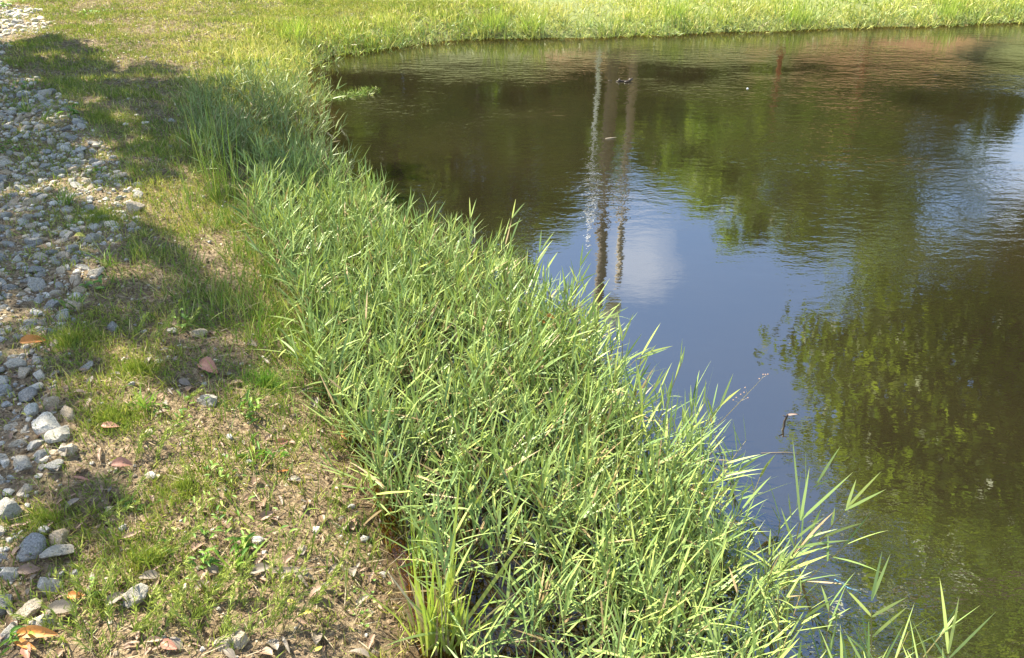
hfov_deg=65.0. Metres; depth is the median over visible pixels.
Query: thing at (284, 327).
bank grass
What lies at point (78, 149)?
stone
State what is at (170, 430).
needle sprig
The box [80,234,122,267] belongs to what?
grass tuft
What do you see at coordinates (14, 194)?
stone
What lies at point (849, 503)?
reed stalk
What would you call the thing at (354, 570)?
dead leaf
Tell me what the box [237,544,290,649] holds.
needle sprig
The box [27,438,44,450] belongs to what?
stone
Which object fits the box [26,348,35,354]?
stone
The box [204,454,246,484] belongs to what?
leafy weed
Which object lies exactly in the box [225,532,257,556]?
leafy weed
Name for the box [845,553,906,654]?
reed stalk
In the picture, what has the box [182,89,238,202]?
sedge clump
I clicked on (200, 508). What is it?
needle sprig
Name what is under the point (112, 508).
needle sprig
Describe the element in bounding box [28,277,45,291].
stone
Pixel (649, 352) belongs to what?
reed stalk
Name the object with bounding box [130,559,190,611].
needle sprig
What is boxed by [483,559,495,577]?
water milfoil
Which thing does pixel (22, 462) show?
stone
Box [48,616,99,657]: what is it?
needle sprig
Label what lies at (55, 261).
stone
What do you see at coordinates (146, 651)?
dead leaf
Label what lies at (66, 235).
stone
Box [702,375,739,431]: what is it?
reed stalk
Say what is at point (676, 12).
grass tuft
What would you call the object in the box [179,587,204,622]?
needle sprig
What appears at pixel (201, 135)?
sedge clump
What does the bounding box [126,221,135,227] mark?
stone
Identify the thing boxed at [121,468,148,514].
needle sprig
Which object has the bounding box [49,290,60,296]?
stone
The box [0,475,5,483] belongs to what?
stone
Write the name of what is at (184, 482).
grass cushion
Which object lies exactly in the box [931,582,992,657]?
reed stalk
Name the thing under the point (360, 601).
dead leaf
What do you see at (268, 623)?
needle sprig
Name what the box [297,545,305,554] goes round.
dead leaf
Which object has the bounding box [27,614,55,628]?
stone
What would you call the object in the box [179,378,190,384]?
dead leaf
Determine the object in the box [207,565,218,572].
dead leaf
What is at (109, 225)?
stone
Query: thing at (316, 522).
soil crumbs
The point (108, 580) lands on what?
needle sprig
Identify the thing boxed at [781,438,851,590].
reed stalk
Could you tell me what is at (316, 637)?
dead leaf
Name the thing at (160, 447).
needle sprig
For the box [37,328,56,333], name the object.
stone
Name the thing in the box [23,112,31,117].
stone
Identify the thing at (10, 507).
stone
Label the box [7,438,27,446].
stone
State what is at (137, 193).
stone
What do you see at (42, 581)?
stone
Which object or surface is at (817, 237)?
water
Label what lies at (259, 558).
dead leaf
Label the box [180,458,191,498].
needle sprig
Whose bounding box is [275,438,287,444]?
dead leaf
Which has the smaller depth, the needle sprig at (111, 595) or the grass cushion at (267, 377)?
the needle sprig at (111, 595)
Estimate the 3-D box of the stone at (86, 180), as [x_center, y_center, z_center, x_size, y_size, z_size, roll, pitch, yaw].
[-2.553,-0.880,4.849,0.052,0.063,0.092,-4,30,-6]
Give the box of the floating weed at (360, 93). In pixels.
[323,86,379,100]
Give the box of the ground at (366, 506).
[0,0,1023,657]
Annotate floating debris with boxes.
[608,78,632,81]
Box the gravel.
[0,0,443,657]
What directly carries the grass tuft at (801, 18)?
on the ground at (366, 506)
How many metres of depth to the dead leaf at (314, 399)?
3.20 m
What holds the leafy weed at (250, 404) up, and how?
on the ground at (366, 506)
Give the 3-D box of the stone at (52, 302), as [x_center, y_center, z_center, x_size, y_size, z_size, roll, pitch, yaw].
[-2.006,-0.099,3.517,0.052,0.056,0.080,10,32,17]
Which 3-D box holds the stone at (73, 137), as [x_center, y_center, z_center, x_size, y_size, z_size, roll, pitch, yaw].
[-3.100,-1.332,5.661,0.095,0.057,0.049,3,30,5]
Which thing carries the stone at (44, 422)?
on the ground at (366, 506)
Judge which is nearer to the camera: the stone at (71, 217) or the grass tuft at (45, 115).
the stone at (71, 217)
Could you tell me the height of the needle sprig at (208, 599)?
0.095 m
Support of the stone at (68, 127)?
on the ground at (366, 506)
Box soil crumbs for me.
[0,118,407,657]
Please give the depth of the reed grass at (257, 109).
6.07 m
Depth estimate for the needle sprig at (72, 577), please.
2.11 m
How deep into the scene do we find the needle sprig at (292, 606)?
2.15 m
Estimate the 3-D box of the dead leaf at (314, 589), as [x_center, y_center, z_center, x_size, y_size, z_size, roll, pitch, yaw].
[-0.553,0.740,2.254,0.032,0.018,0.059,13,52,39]
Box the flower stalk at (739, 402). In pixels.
[713,374,768,429]
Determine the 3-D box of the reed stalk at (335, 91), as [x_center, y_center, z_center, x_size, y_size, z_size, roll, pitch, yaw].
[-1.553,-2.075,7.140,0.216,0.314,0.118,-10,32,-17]
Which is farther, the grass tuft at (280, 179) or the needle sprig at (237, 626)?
the grass tuft at (280, 179)
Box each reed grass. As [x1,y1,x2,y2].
[166,45,359,187]
[211,123,978,657]
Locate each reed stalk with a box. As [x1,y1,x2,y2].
[329,79,346,110]
[469,197,480,229]
[500,199,523,245]
[533,231,554,283]
[570,246,595,302]
[617,312,648,381]
[636,324,670,379]
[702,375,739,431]
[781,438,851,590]
[802,474,885,562]
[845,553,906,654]
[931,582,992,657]
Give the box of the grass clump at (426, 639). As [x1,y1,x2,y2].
[353,476,559,657]
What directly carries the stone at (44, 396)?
on the ground at (366, 506)
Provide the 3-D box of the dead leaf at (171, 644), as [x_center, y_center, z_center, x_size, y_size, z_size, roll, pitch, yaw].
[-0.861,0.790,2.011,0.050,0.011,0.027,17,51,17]
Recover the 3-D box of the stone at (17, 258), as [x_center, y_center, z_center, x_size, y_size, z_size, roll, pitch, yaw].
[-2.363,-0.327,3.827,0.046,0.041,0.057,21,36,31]
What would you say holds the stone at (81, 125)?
on the ground at (366, 506)
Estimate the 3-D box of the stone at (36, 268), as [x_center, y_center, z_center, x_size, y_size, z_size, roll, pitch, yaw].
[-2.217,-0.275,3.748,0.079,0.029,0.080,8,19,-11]
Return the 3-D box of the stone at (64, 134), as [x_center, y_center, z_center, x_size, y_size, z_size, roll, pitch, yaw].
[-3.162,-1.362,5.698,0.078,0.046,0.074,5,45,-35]
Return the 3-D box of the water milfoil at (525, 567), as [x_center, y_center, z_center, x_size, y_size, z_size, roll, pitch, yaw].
[0.039,0.761,2.448,0.044,0.134,0.046,-18,35,-29]
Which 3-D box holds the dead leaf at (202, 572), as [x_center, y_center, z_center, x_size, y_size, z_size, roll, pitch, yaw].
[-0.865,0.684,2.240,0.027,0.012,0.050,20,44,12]
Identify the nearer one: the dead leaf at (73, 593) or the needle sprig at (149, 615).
the needle sprig at (149, 615)
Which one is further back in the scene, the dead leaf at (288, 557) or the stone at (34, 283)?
the stone at (34, 283)
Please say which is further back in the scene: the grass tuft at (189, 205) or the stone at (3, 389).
the grass tuft at (189, 205)
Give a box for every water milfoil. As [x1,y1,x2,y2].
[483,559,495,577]
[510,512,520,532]
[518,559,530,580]
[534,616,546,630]
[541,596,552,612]
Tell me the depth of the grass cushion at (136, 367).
3.10 m
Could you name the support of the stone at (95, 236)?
on the ground at (366, 506)
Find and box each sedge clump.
[173,90,218,164]
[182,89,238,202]
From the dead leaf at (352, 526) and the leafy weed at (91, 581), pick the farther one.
the dead leaf at (352, 526)
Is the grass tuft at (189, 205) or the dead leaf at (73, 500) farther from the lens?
the grass tuft at (189, 205)
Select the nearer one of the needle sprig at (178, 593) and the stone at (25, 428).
the needle sprig at (178, 593)
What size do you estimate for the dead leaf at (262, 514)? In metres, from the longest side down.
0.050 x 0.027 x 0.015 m
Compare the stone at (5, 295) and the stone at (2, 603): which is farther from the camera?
the stone at (5, 295)
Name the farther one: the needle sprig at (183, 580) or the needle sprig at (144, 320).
the needle sprig at (144, 320)
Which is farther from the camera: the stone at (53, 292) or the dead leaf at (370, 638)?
the stone at (53, 292)
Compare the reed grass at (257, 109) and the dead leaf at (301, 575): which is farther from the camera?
the reed grass at (257, 109)
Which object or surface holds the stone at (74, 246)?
on the ground at (366, 506)
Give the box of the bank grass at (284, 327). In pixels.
[50,36,409,599]
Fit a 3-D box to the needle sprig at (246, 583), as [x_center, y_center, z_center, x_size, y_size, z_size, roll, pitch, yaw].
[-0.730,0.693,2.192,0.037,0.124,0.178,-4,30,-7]
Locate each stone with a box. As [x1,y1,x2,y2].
[0,158,13,166]
[0,169,13,174]
[0,174,7,181]
[0,182,3,190]
[0,212,11,218]
[0,224,12,231]
[0,253,6,261]
[0,304,8,308]
[0,375,9,384]
[0,383,13,395]
[0,453,7,459]
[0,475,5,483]
[0,497,22,519]
[0,525,6,535]
[0,552,7,559]
[0,567,20,581]
[0,594,12,614]
[0,621,18,644]
[2,241,14,247]
[2,284,17,290]
[2,293,12,297]
[3,124,13,129]
[4,422,17,432]
[5,229,12,236]
[5,358,26,369]
[6,202,19,206]
[7,354,17,360]
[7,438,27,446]
[8,192,18,196]
[9,198,20,202]
[11,255,20,262]
[13,152,25,155]
[13,334,22,339]
[13,455,32,470]
[13,598,41,619]
[14,114,23,121]
[14,185,26,191]
[14,208,25,211]
[16,92,25,98]
[16,484,31,493]
[16,532,45,561]
[17,218,28,226]
[17,367,30,378]
[18,387,37,401]
[19,323,30,330]
[20,424,28,433]
[21,125,32,130]
[22,198,38,206]
[22,213,32,218]
[22,243,35,247]
[22,295,34,300]
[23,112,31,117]
[23,318,38,324]
[24,223,37,229]
[24,237,42,245]
[24,403,38,416]
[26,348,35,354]
[27,266,45,272]
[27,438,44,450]
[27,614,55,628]
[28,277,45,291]
[29,382,43,391]
[30,355,42,363]
[31,192,43,196]
[32,212,43,217]
[32,412,60,437]
[33,369,44,381]
[34,253,47,259]
[34,271,44,277]
[34,295,43,303]
[34,448,48,463]
[36,194,47,200]
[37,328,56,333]
[37,577,62,593]
[38,89,51,95]
[38,96,47,101]
[38,163,51,168]
[39,544,73,557]
[40,394,49,399]
[41,221,49,226]
[43,299,62,309]
[43,395,59,409]
[44,425,69,442]
[44,459,63,470]
[45,249,57,254]
[46,599,79,613]
[47,138,55,145]
[48,105,59,109]
[48,528,68,544]
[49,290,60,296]
[51,257,60,264]
[52,169,67,174]
[54,238,67,243]
[54,308,68,320]
[55,282,64,289]
[56,251,69,257]
[56,266,64,273]
[57,443,78,455]
[59,229,72,237]
[60,125,71,130]
[60,132,70,138]
[60,145,71,151]
[60,405,75,421]
[63,215,73,221]
[65,135,76,140]
[65,244,79,250]
[66,300,81,310]
[67,166,77,172]
[69,274,80,284]
[70,182,80,188]
[70,257,78,263]
[71,120,86,124]
[71,285,87,292]
[75,146,86,151]
[75,264,89,270]
[77,123,85,128]
[80,361,93,371]
[82,178,93,182]
[83,204,95,210]
[85,233,104,242]
[87,223,99,229]
[87,266,104,277]
[89,159,99,164]
[104,220,118,227]
[106,321,118,330]
[120,583,148,607]
[125,201,144,213]
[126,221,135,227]
[133,190,143,198]
[166,327,176,333]
[189,328,207,337]
[197,394,216,406]
[214,630,248,651]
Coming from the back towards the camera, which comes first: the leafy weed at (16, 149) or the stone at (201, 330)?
the leafy weed at (16, 149)
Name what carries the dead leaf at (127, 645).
on the ground at (366, 506)
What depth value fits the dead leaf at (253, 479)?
2.63 m
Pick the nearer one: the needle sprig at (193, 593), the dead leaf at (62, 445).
the needle sprig at (193, 593)
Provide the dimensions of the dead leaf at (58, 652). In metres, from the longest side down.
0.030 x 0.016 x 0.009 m
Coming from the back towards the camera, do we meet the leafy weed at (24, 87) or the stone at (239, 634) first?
the leafy weed at (24, 87)
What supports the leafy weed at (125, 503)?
on the ground at (366, 506)
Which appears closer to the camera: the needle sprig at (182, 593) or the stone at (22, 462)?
the needle sprig at (182, 593)
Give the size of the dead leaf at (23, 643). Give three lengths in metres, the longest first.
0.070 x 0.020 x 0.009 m
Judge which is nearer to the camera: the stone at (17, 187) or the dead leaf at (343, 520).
the dead leaf at (343, 520)
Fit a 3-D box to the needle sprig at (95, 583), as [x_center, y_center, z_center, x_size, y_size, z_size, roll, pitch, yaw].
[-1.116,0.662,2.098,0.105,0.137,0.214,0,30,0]
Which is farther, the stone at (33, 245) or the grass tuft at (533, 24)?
the grass tuft at (533, 24)
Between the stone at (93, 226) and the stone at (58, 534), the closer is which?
the stone at (58, 534)
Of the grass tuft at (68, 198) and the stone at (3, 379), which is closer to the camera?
the stone at (3, 379)
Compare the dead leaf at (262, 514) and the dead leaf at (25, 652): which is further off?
the dead leaf at (262, 514)
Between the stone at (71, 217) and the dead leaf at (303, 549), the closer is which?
the dead leaf at (303, 549)
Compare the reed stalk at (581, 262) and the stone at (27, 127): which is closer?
the reed stalk at (581, 262)
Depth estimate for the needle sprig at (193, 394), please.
2.96 m
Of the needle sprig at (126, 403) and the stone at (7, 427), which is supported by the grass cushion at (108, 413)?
the needle sprig at (126, 403)
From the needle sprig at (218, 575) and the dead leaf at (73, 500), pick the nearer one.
the needle sprig at (218, 575)
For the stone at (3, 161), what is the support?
on the ground at (366, 506)
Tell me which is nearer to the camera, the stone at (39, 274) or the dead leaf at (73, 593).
the dead leaf at (73, 593)
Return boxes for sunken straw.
[368,420,484,657]
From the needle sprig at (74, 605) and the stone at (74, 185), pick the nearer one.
the needle sprig at (74, 605)
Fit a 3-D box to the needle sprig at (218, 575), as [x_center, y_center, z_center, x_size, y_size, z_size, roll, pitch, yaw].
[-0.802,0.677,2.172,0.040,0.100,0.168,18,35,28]
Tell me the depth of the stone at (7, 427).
2.70 m
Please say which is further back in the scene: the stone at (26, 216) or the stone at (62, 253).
the stone at (26, 216)
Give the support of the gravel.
on the ground at (366, 506)
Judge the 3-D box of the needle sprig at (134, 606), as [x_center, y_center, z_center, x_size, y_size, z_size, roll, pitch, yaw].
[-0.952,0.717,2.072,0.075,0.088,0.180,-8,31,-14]
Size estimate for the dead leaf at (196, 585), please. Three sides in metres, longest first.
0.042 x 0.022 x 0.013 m
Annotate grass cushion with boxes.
[0,296,205,378]
[0,443,169,599]
[7,380,229,503]
[11,99,188,135]
[11,187,193,238]
[19,498,299,657]
[73,319,265,413]
[96,444,264,531]
[180,337,332,417]
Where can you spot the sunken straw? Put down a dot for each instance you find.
(396, 539)
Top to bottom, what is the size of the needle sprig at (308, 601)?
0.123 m
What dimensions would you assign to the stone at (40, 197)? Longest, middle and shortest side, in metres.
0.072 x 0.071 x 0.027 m
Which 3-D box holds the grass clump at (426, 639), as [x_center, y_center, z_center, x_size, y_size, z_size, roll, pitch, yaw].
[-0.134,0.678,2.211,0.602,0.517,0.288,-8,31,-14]
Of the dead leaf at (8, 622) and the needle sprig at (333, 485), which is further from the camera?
the needle sprig at (333, 485)
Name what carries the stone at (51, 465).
on the ground at (366, 506)
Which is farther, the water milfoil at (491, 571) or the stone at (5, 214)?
the stone at (5, 214)
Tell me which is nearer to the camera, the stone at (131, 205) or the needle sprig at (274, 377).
the needle sprig at (274, 377)
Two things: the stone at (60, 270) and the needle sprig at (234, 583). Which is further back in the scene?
the stone at (60, 270)
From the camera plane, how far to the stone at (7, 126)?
5.67 m
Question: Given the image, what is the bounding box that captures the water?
[313,25,1023,657]
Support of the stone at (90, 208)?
on the ground at (366, 506)
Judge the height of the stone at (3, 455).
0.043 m
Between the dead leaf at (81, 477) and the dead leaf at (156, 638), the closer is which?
the dead leaf at (156, 638)
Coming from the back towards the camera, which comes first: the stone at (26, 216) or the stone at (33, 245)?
the stone at (26, 216)
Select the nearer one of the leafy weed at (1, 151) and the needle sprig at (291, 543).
the needle sprig at (291, 543)
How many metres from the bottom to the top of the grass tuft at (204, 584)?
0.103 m
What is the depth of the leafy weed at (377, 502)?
2.75 m
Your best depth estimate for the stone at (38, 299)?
3.52 m
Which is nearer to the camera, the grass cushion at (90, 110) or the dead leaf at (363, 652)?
the dead leaf at (363, 652)
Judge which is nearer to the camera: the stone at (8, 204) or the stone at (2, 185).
the stone at (8, 204)
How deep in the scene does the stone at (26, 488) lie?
2.48 m
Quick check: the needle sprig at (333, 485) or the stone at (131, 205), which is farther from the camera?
the stone at (131, 205)
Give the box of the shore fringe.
[285,1,1023,101]
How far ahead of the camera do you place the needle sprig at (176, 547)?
2.29 m
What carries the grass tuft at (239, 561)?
on the ground at (366, 506)
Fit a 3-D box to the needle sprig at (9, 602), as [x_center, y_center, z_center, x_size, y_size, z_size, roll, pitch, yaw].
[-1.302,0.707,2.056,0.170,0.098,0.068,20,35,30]
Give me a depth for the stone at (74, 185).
4.75 m
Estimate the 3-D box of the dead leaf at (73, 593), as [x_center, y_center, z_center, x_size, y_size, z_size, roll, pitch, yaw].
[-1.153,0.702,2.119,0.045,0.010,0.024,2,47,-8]
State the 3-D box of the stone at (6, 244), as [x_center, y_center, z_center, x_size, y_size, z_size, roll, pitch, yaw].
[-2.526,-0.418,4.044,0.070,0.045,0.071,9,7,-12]
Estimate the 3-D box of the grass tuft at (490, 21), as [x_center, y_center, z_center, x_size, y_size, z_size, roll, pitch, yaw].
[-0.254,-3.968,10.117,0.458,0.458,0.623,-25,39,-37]
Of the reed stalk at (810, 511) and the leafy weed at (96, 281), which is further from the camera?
the leafy weed at (96, 281)
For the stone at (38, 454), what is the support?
on the ground at (366, 506)
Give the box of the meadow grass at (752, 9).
[3,0,1023,175]
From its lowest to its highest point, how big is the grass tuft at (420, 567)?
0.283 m
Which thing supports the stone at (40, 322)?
on the ground at (366, 506)
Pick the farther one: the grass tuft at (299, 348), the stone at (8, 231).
the stone at (8, 231)
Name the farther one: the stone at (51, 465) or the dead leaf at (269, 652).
the stone at (51, 465)
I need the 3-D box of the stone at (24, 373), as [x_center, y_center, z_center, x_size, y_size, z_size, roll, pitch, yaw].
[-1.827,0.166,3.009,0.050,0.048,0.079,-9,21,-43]
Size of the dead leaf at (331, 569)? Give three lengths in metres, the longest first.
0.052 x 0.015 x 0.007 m
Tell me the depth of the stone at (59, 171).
4.94 m
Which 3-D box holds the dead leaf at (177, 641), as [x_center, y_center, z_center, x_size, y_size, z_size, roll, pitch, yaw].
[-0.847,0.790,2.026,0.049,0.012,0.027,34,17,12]
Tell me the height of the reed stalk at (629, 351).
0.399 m
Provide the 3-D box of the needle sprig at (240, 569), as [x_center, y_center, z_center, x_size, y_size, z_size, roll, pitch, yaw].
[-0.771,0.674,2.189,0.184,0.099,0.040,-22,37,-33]
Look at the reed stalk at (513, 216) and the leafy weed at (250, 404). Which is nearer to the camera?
the leafy weed at (250, 404)
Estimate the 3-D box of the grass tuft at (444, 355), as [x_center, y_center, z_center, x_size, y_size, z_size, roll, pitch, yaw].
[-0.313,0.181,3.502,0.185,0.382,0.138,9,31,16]
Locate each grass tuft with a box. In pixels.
[0,83,45,112]
[33,103,71,123]
[43,174,80,205]
[54,287,89,312]
[56,276,81,295]
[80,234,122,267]
[83,379,118,400]
[116,387,166,410]
[122,238,146,260]
[176,156,199,216]
[191,567,215,598]
[211,527,270,570]
[269,8,316,41]
[269,159,305,203]
[291,329,333,374]
[403,511,435,587]
[427,337,458,373]
[444,517,488,574]
[468,0,510,33]
[513,1,550,35]
[654,0,690,20]
[784,0,820,27]
[935,0,972,21]
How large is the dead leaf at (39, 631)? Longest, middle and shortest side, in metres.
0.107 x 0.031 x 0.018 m
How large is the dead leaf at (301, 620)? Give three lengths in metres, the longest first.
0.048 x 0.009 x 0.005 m
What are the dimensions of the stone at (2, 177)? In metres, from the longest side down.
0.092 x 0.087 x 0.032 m
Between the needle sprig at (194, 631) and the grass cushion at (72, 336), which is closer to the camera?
the needle sprig at (194, 631)
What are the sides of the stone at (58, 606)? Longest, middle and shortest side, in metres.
0.080 x 0.044 x 0.019 m
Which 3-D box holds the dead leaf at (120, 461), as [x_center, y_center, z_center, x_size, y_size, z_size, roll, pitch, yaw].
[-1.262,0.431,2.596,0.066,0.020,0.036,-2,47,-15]
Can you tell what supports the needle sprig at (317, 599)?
on the ground at (366, 506)
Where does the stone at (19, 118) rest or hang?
on the ground at (366, 506)
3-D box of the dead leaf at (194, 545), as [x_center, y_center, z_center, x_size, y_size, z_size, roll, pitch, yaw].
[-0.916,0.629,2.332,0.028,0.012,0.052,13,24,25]
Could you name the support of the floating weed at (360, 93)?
on the water
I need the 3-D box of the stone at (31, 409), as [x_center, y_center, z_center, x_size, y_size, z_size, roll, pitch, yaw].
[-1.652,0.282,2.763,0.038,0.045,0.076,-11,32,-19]
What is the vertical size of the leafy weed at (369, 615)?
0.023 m
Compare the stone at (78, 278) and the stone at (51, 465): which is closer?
the stone at (51, 465)
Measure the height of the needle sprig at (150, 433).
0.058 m
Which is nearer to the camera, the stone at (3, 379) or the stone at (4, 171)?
the stone at (3, 379)
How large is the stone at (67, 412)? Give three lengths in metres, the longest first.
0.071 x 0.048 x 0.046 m
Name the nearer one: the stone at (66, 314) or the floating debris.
the stone at (66, 314)
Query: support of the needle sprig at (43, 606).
on the ground at (366, 506)
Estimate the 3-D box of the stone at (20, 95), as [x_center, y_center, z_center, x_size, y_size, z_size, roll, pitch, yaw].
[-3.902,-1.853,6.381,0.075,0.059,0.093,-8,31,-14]
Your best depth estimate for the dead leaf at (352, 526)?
2.59 m
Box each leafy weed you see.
[0,0,25,6]
[0,140,11,153]
[0,625,34,656]
[9,144,31,152]
[12,77,38,90]
[57,103,78,116]
[77,7,112,15]
[79,275,104,290]
[85,165,103,173]
[89,576,100,598]
[120,493,151,509]
[148,491,297,578]
[153,390,209,440]
[173,308,189,327]
[183,547,221,569]
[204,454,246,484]
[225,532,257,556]
[235,431,288,474]
[237,389,261,424]
[352,574,390,626]
[362,481,408,516]
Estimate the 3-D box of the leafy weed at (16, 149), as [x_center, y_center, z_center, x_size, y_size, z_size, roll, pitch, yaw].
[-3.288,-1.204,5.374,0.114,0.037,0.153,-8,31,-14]
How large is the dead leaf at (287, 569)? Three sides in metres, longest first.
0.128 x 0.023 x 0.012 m
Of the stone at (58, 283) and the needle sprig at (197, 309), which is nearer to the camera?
the needle sprig at (197, 309)
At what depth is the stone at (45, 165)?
5.09 m
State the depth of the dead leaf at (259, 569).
2.28 m
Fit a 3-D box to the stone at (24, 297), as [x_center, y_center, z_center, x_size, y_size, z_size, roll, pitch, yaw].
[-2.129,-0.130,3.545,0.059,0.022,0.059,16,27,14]
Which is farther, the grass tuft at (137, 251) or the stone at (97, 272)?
the grass tuft at (137, 251)
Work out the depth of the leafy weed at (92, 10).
10.11 m
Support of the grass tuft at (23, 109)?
on the ground at (366, 506)
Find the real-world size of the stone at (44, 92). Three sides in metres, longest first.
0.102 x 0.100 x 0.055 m
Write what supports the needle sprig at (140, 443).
on the ground at (366, 506)
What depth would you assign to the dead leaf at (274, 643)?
2.08 m
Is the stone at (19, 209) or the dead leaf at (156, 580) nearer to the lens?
the dead leaf at (156, 580)
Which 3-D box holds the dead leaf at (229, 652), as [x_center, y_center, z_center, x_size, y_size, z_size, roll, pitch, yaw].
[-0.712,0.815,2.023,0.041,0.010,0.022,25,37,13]
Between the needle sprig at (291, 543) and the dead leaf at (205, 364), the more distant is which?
the dead leaf at (205, 364)
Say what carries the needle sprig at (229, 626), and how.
on the ground at (366, 506)
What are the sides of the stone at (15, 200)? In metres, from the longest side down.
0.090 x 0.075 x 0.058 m
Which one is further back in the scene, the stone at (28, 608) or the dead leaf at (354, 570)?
the dead leaf at (354, 570)
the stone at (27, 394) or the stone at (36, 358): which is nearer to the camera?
the stone at (27, 394)
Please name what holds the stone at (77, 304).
on the ground at (366, 506)
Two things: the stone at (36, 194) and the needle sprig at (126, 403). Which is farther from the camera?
the stone at (36, 194)
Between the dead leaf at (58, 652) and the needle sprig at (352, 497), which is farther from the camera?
the needle sprig at (352, 497)
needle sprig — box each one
[0,590,24,620]
[10,589,74,630]
[18,609,54,647]
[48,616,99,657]
[52,567,97,649]
[62,566,106,615]
[68,544,105,633]
[87,495,140,524]
[88,554,122,622]
[94,616,127,657]
[99,502,123,544]
[99,565,117,637]
[105,568,131,610]
[111,390,140,411]
[111,483,123,509]
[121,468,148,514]
[121,602,173,639]
[129,577,155,644]
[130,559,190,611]
[132,427,144,470]
[133,312,148,333]
[134,424,160,445]
[141,532,174,568]
[145,597,164,646]
[149,416,184,450]
[150,297,181,342]
[151,587,182,650]
[152,426,168,464]
[158,588,208,648]
[159,519,204,560]
[164,574,195,630]
[172,563,188,611]
[173,307,199,340]
[177,566,244,634]
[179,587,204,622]
[180,381,204,404]
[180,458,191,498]
[180,570,214,642]
[183,554,213,600]
[185,566,205,630]
[195,495,206,523]
[195,553,237,605]
[201,554,257,601]
[205,613,244,654]
[211,562,255,603]
[220,578,239,635]
[225,607,239,648]
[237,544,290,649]
[237,550,250,621]
[252,365,292,403]
[253,552,309,648]
[262,560,314,638]
[265,552,285,628]
[275,529,312,585]
[280,566,330,631]
[284,519,302,557]
[289,427,312,454]
[302,548,350,619]
[303,511,359,559]
[325,473,345,517]
[328,471,363,531]
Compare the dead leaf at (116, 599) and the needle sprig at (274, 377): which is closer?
the dead leaf at (116, 599)
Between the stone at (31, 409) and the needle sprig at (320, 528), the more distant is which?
the stone at (31, 409)
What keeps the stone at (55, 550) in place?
on the ground at (366, 506)
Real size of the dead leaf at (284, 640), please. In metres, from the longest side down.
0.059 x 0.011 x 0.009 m
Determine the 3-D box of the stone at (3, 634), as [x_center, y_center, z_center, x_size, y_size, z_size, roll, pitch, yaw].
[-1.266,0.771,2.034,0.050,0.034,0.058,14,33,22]
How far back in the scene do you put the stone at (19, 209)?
4.42 m
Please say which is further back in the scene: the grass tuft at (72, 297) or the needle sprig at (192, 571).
the grass tuft at (72, 297)
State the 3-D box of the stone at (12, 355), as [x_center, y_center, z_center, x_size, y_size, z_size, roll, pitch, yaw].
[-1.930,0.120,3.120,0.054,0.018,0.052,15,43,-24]
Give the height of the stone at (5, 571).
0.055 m
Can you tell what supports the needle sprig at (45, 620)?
on the ground at (366, 506)
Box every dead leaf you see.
[5,616,17,626]
[14,625,57,637]
[14,637,35,648]
[17,564,40,574]
[19,334,45,343]
[20,644,30,657]
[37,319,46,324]
[55,649,62,656]
[58,443,66,455]
[64,498,79,510]
[67,591,83,598]
[73,476,89,480]
[97,447,100,460]
[101,421,118,427]
[105,592,123,604]
[111,456,132,466]
[122,530,140,537]
[123,642,134,648]
[139,570,159,578]
[144,636,162,641]
[144,647,150,655]
[150,577,159,591]
[160,638,176,649]
[170,637,182,649]
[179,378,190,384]
[190,541,203,551]
[194,569,207,581]
[195,580,208,589]
[197,356,217,372]
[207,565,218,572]
[221,520,229,527]
[223,648,234,657]
[245,496,257,500]
[249,563,268,574]
[251,476,260,484]
[254,553,266,564]
[258,646,272,654]
[259,497,265,505]
[259,510,273,519]
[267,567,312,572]
[267,638,278,649]
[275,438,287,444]
[282,636,289,652]
[284,554,293,562]
[288,475,300,480]
[291,566,307,586]
[296,617,308,624]
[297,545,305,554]
[303,572,313,578]
[309,586,322,598]
[310,397,317,406]
[311,632,322,644]
[328,563,337,573]
[341,517,350,527]
[347,567,356,576]
[349,518,356,529]
[350,648,369,656]
[355,595,367,603]
[367,634,374,647]
[368,572,373,581]
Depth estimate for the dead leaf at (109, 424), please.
2.73 m
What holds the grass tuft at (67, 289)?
on the ground at (366, 506)
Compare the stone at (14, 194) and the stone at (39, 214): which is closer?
the stone at (39, 214)
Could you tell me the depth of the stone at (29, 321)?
3.36 m
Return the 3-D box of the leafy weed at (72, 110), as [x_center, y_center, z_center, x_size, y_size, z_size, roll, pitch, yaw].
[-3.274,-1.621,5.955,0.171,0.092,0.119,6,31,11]
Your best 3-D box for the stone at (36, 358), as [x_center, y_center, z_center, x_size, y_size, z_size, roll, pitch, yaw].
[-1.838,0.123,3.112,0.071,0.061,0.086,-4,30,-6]
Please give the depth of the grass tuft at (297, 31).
9.19 m
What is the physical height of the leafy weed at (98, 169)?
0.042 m
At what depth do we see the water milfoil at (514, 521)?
2.60 m
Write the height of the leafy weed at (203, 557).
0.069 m
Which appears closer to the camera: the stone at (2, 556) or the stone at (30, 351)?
the stone at (2, 556)
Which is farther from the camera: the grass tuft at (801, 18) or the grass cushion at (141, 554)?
the grass tuft at (801, 18)
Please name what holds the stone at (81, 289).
on the ground at (366, 506)
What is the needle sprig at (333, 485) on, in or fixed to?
on the ground at (366, 506)
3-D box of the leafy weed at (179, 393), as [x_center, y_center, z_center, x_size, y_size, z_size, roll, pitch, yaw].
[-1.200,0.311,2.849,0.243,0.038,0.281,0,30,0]
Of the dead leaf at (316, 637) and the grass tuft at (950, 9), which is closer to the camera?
the dead leaf at (316, 637)
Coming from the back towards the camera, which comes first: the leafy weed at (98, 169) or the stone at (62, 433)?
the leafy weed at (98, 169)

